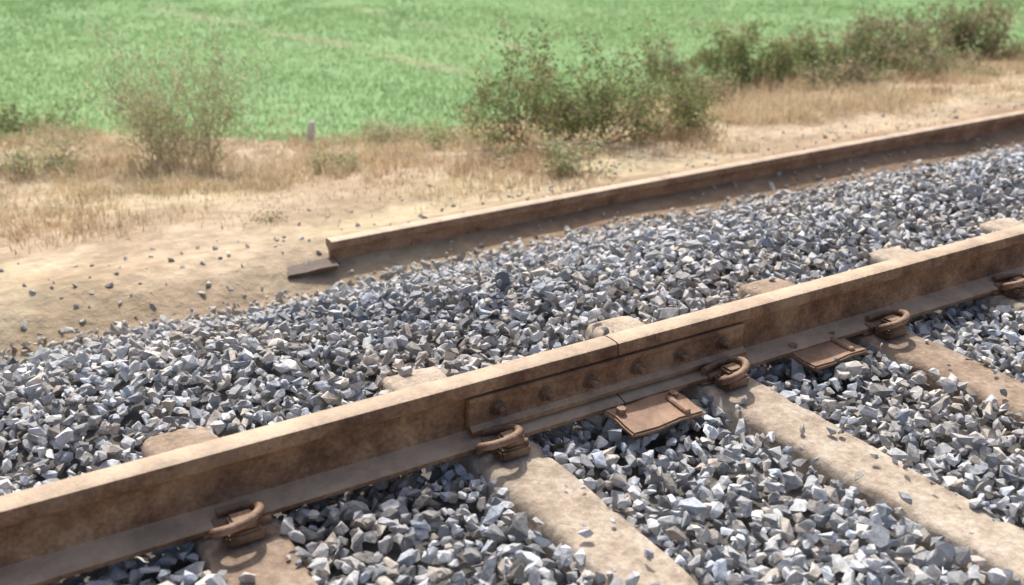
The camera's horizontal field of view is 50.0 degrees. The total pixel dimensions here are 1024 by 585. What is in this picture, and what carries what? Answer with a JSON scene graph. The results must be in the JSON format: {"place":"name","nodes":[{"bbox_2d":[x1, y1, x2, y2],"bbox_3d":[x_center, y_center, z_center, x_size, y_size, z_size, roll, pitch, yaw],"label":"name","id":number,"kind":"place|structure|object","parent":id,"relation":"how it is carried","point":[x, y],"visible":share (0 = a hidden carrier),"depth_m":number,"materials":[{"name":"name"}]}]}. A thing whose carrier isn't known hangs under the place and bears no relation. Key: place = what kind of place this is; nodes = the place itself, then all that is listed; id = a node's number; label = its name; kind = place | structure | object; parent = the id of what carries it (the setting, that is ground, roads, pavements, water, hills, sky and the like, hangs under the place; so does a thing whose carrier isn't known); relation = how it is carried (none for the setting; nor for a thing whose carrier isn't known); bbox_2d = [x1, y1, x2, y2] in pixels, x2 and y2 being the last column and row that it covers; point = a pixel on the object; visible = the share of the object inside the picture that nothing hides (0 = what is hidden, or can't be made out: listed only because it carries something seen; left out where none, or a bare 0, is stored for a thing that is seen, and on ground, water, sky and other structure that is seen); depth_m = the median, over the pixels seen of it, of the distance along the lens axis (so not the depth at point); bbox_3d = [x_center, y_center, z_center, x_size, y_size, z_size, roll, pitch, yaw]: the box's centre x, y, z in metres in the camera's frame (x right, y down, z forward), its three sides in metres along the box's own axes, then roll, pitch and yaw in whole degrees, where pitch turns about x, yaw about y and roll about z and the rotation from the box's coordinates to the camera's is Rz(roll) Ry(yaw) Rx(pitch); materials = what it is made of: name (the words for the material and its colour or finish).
{"place":"outdoors","nodes":[
{"label":"outdoors","id":0,"kind":"place"},
{"bbox_2d":[0,57,1023,584],"bbox_3d":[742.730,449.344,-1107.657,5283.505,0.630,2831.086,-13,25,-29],"label":"ground","id":1,"kind":"structure","parent":0,"point":[48,311],"depth_m":4.98,"materials":[{"name":"soil"}]},
{"bbox_2d":[0,94,87,135],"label":"weed plant","id":2,"kind":"object","parent":1,"relation":"on","point":[4,123],"visible":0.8,"depth_m":7.86,"materials":[{"name":"green plant"}]},
{"bbox_2d":[0,130,105,176],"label":"weed plant","id":3,"kind":"object","parent":1,"relation":"on","point":[23,159],"visible":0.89,"depth_m":6.75,"materials":[{"name":"green plant"}]},
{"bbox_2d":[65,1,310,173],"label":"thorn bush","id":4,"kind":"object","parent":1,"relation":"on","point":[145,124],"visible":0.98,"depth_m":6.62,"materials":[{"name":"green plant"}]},
{"bbox_2d":[141,426,318,584],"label":"railway sleeper","id":5,"kind":"object","parent":1,"relation":"on","point":[242,537],"visible":0.46,"depth_m":2.28,"materials":[{"name":"concrete"}]},
{"bbox_2d":[237,205,287,225],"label":"weed plant","id":6,"kind":"object","parent":1,"relation":"on","point":[268,216],"visible":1,"depth_m":5.29,"materials":[{"name":"green plant"}]},
{"bbox_2d":[306,121,314,144],"bbox_3d":[-1.369,-1.064,7.444,0.060,0.200,0.045,7,22,-3],"label":"boundary stone","id":7,"kind":"object","parent":1,"relation":"on","point":[311,125],"visible":0.6,"depth_m":7.42,"materials":[{"name":"grey stone"}]},
{"bbox_2d":[287,257,338,278],"bbox_3d":[-0.855,-0.107,4.695,0.226,0.024,0.094,-12,30,-17],"label":"rusty scrap plate","id":8,"kind":"object","parent":1,"relation":"on","point":[314,266],"visible":1,"depth_m":4.68,"materials":[{"name":"brown metal"}]},
{"bbox_2d":[303,134,368,171],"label":"weed plant","id":9,"kind":"object","parent":1,"relation":"on","point":[336,160],"visible":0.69,"depth_m":6.46,"materials":[{"name":"green plant"}]},
{"bbox_2d":[358,112,446,145],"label":"weed plant","id":10,"kind":"object","parent":1,"relation":"on","point":[383,136],"visible":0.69,"depth_m":7.36,"materials":[{"name":"green plant"}]},
{"bbox_2d":[399,113,517,149],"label":"weed plant","id":11,"kind":"object","parent":1,"relation":"on","point":[437,138],"visible":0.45,"depth_m":7.13,"materials":[{"name":"green plant"}]},
{"bbox_2d":[0,90,1023,584],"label":"gravel ballast","id":12,"kind":"structure","parent":1,"relation":"on","point":[808,220],"depth_m":2.99,"materials":[{"name":"gravel"}]},
{"bbox_2d":[604,389,703,437],"bbox_3d":[0.366,0.302,2.801,0.245,0.036,0.124,-12,31,-33],"label":"rusty base plate","id":13,"kind":"object","parent":12,"relation":"on","point":[653,413],"visible":1,"depth_m":2.79,"materials":[{"name":"brown metal"}]},
{"bbox_2d":[788,331,866,370],"bbox_3d":[0.896,0.161,3.173,0.225,0.036,0.154,-13,28,-32],"label":"rusty base plate","id":14,"kind":"object","parent":12,"relation":"on","point":[817,357],"visible":0.73,"depth_m":3.14,"materials":[{"name":"brown metal"}]},
{"bbox_2d":[975,217,1023,233],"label":"railway sleeper","id":15,"kind":"object","parent":12,"relation":"on","point":[990,226],"visible":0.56,"depth_m":4.26,"materials":[{"name":"concrete"}]},
{"bbox_2d":[0,38,1023,253],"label":"dry grass","id":16,"kind":"structure","parent":1,"relation":"on","point":[802,108],"depth_m":6.77,"materials":[{"name":"beige plant"}]},
{"bbox_2d":[380,366,697,584],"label":"railway sleeper","id":17,"kind":"object","parent":1,"relation":"on","point":[524,471],"visible":0.59,"depth_m":2.45,"materials":[{"name":"concrete"}]},
{"bbox_2d":[521,128,631,182],"bbox_3d":[0.350,-0.766,6.035,0.605,0.259,0.504,0,22,0],"label":"weed plant","id":18,"kind":"object","parent":1,"relation":"on","point":[559,155],"visible":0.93,"depth_m":6.04,"materials":[{"name":"green plant"}]},
{"bbox_2d":[435,9,730,168],"bbox_3d":[0.367,-1.295,6.716,1.618,0.841,1.225,-7,23,-16],"label":"green bush","id":19,"kind":"object","parent":1,"relation":"on","point":[575,116],"visible":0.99,"depth_m":6.67,"materials":[{"name":"green plant"}]},
{"bbox_2d":[578,46,723,137],"bbox_3d":[0.878,-1.240,7.001,0.942,0.613,0.684,0,22,0],"label":"green bush","id":20,"kind":"object","parent":1,"relation":"on","point":[691,106],"visible":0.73,"depth_m":6.91,"materials":[{"name":"green plant"}]},
{"bbox_2d":[326,110,1023,258],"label":"spare rail","id":21,"kind":"object","parent":1,"relation":"on","point":[388,238],"visible":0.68,"depth_m":5.57,"materials":[{"name":"metal"}]},
{"bbox_2d":[663,60,757,109],"bbox_3d":[1.465,-1.497,7.998,0.701,0.401,0.466,0,22,0],"label":"weed plant","id":22,"kind":"object","parent":1,"relation":"on","point":[721,80],"visible":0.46,"depth_m":8.00,"materials":[{"name":"green plant"}]},
{"bbox_2d":[684,14,822,84],"bbox_3d":[2.058,-2.049,9.208,1.173,0.638,0.881,0,22,0],"label":"green bush","id":23,"kind":"object","parent":1,"relation":"on","point":[735,51],"visible":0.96,"depth_m":9.13,"materials":[{"name":"green plant"}]},
{"bbox_2d":[583,316,1023,584],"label":"railway sleeper","id":24,"kind":"object","parent":1,"relation":"on","point":[936,510],"visible":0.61,"depth_m":2.64,"materials":[{"name":"concrete"}]},
{"bbox_2d":[0,224,1023,584],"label":"railway rail","id":25,"kind":"object","parent":24,"relation":"on","point":[52,532],"visible":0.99,"depth_m":2.60,"materials":[{"name":"metal"}]},
{"bbox_2d":[776,8,887,76],"bbox_3d":[2.773,-2.141,9.475,0.977,0.592,0.727,0,22,0],"label":"green bush","id":26,"kind":"object","parent":1,"relation":"on","point":[830,47],"visible":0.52,"depth_m":9.44,"materials":[{"name":"green plant"}]},
{"bbox_2d":[786,41,905,90],"bbox_3d":[2.664,-1.826,8.869,0.972,0.379,0.702,0,22,0],"label":"weed plant","id":27,"kind":"object","parent":1,"relation":"on","point":[850,70],"visible":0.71,"depth_m":8.82,"materials":[{"name":"green plant"}]},
{"bbox_2d":[737,278,1023,428],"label":"railway sleeper","id":28,"kind":"object","parent":1,"relation":"on","point":[901,344],"visible":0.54,"depth_m":3.17,"materials":[{"name":"concrete"}]},
{"bbox_2d":[817,0,966,70],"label":"brown bush","id":29,"kind":"object","parent":1,"relation":"on","point":[899,44],"visible":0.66,"depth_m":9.66,"materials":[{"name":"green plant"}]},
{"bbox_2d":[876,38,1005,78],"bbox_3d":[3.590,-1.940,9.146,0.966,0.369,0.716,0,22,0],"label":"weed plant","id":30,"kind":"object","parent":1,"relation":"on","point":[931,62],"visible":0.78,"depth_m":9.16,"materials":[{"name":"green plant"}]},
{"bbox_2d":[864,245,1023,332],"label":"railway sleeper","id":31,"kind":"object","parent":1,"relation":"on","point":[1010,292],"visible":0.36,"depth_m":3.58,"materials":[{"name":"concrete"}]},
{"bbox_2d":[878,0,1023,61],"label":"brown bush","id":32,"kind":"object","parent":1,"relation":"on","point":[967,27],"visible":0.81,"depth_m":10.16,"materials":[{"name":"green plant"}]},
{"bbox_2d":[0,0,1023,144],"bbox_3d":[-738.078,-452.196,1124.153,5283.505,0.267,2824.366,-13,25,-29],"label":"green field","id":33,"kind":"structure","parent":0,"point":[436,64],"depth_m":11.02,"materials":[{"name":"plant"}]},
{"bbox_2d":[638,29,716,80],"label":"brown bush","id":34,"kind":"object","parent":33,"relation":"on","point":[678,65],"visible":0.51,"depth_m":9.52,"materials":[{"name":"green plant"}]}
]}

